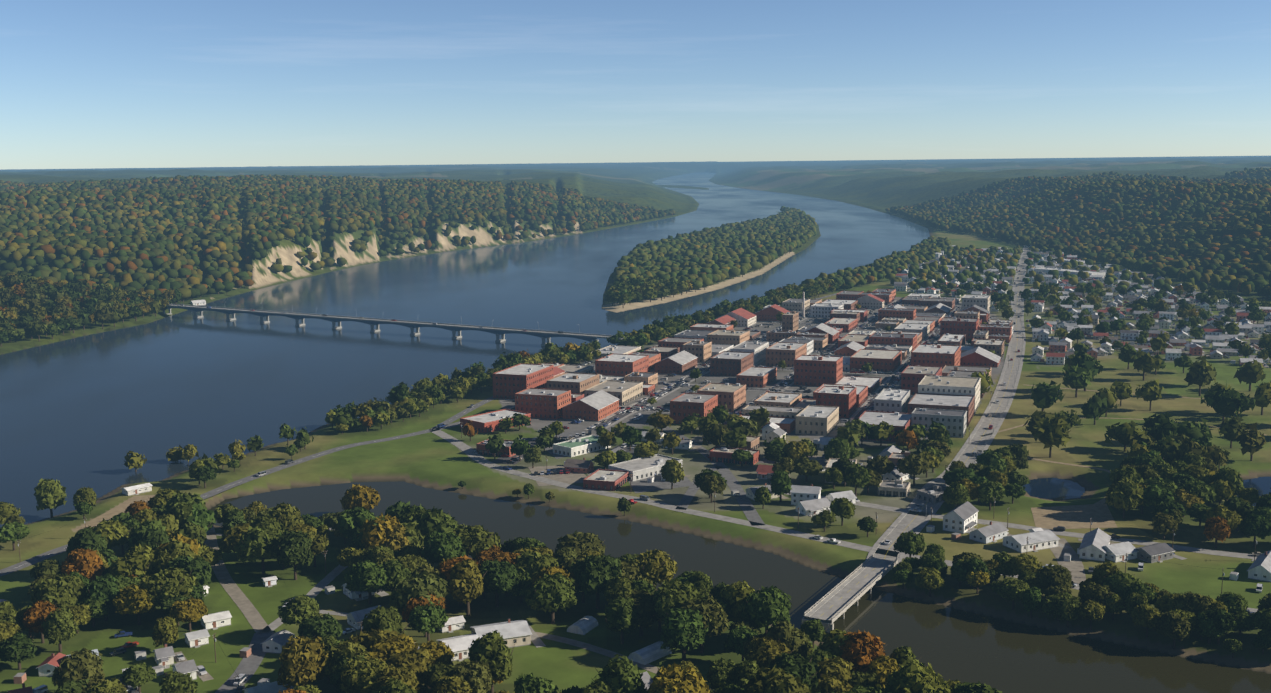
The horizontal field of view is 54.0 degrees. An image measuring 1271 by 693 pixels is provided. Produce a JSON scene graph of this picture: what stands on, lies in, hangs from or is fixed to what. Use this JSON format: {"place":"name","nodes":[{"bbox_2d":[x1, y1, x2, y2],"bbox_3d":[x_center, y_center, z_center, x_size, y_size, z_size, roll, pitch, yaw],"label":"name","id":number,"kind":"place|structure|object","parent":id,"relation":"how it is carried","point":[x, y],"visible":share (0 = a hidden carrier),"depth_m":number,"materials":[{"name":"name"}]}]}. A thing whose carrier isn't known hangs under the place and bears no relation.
{"place":"outdoors","nodes":[
{"label":"outdoors","id":0,"kind":"place"},
{"bbox_2d":[0,172,929,527],"bbox_3d":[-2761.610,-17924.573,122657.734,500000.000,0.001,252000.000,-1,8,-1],"label":"river water","id":1,"kind":"structure","parent":0,"point":[90,410],"depth_m":1110.83,"materials":[{"name":"blue liquid"}]},
{"bbox_2d":[0,156,1270,692],"bbox_3d":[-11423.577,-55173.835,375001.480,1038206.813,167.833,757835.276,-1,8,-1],"label":"terrain","id":2,"kind":"structure","parent":0,"point":[432,460],"depth_m":627.66,"materials":[{"name":"green plant"}]},
{"bbox_2d":[0,167,1270,302],"bbox_3d":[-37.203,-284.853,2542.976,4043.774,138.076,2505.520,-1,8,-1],"label":"trees","id":3,"kind":"object","parent":2,"relation":"on","point":[171,233],"visible":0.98,"depth_m":2090.78,"materials":[{"name":"green plant"}]},
{"bbox_2d":[0,524,1270,692],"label":"trees","id":4,"kind":"object","parent":2,"relation":"on","point":[381,653],"visible":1,"depth_m":398.28,"materials":[{"name":"green plant"}]},
{"bbox_2d":[0,272,1270,474],"bbox_3d":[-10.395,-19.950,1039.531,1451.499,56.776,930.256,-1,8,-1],"label":"trees","id":5,"kind":"object","parent":2,"relation":"on","point":[64,304],"visible":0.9,"depth_m":814.88,"materials":[{"name":"green plant"}]},
{"bbox_2d":[0,437,1270,594],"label":"trees","id":6,"kind":"object","parent":2,"relation":"on","point":[159,531],"visible":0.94,"depth_m":525.32,"materials":[{"name":"green plant"}]},
{"bbox_2d":[18,245,1257,683],"bbox_3d":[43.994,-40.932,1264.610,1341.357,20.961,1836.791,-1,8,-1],"label":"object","id":7,"kind":"object","parent":2,"relation":"on","point":[370,321],"visible":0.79,"depth_m":1053.85,"materials":[{"name":"grey"}]},
{"bbox_2d":[7,249,1270,692],"bbox_3d":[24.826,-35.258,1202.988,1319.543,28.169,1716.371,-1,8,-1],"label":"roofs","id":8,"kind":"structure","parent":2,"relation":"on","point":[681,409],"depth_m":848.64,"materials":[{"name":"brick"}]},
{"bbox_2d":[0,247,1270,692],"bbox_3d":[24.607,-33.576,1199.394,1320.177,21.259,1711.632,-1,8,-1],"label":"buildings","id":9,"kind":"structure","parent":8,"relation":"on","point":[964,511],"depth_m":780.47,"materials":[{"name":"red brick"}]},
{"bbox_2d":[32,249,1270,692],"bbox_3d":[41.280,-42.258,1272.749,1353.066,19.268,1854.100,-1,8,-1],"label":"cars","id":10,"kind":"object","parent":2,"relation":"on","point":[886,493],"visible":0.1,"depth_m":818.82,"materials":[{"name":"metal"}]},
{"bbox_2d":[39,266,1269,679],"bbox_3d":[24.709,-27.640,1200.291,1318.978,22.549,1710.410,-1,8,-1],"label":"bridge deck","id":11,"kind":"object","parent":2,"relation":"on","point":[841,598],"visible":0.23,"depth_m":475.48,"materials":[{"name":"concrete"}]},
{"bbox_2d":[0,245,1270,692],"bbox_3d":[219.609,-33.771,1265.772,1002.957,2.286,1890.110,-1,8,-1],"label":"roads","id":12,"kind":"structure","parent":0,"point":[1098,513],"depth_m":555.34,"materials":[{"name":"grey asphalt"}]},
{"bbox_2d":[18,254,1025,614],"bbox_3d":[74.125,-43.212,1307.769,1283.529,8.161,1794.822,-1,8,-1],"label":"road markings","id":13,"kind":"object","parent":12,"relation":"on","point":[774,390],"visible":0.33,"depth_m":690.42,"materials":[{"name":"paint"}]},
{"bbox_2d":[17,276,1269,692],"bbox_3d":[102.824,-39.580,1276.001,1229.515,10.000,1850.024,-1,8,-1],"label":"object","id":14,"kind":"object","parent":12,"relation":"on","point":[703,490],"visible":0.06,"depth_m":520.23,"materials":[{"name":"rubber"}]},
{"bbox_2d":[34,249,1270,692],"bbox_3d":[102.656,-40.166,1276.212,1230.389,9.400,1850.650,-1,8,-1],"label":"cars","id":15,"kind":"object","parent":12,"relation":"on","point":[662,379],"visible":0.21,"depth_m":759.77,"materials":[{"name":"paint"}]},
{"bbox_2d":[501,245,1030,564],"bbox_3d":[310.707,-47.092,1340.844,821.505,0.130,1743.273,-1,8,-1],"label":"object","id":16,"kind":"structure","parent":12,"relation":"on","point":[880,540],"depth_m":793.03,"materials":[{"name":"asphalt"}]},
{"bbox_2d":[0,0,1270,169],"label":"sky","id":17,"kind":"structure","parent":0,"point":[85,84],"materials":[{"name":"blue"}]},
{"bbox_2d":[207,481,1270,692],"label":"creek water","id":18,"kind":"structure","parent":0,"point":[962,646],"depth_m":428.88,"materials":[{"name":"brown liquid"}]},
{"bbox_2d":[1021,478,1084,500],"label":"pond water","id":19,"kind":"structure","parent":0,"point":[1054,489],"depth_m":593.20,"materials":[{"name":"blue liquid"}]},
{"bbox_2d":[1237,477,1270,506],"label":"pond water","id":20,"kind":"structure","parent":0,"point":[1261,485],"depth_m":597.52,"materials":[{"name":"blue liquid"}]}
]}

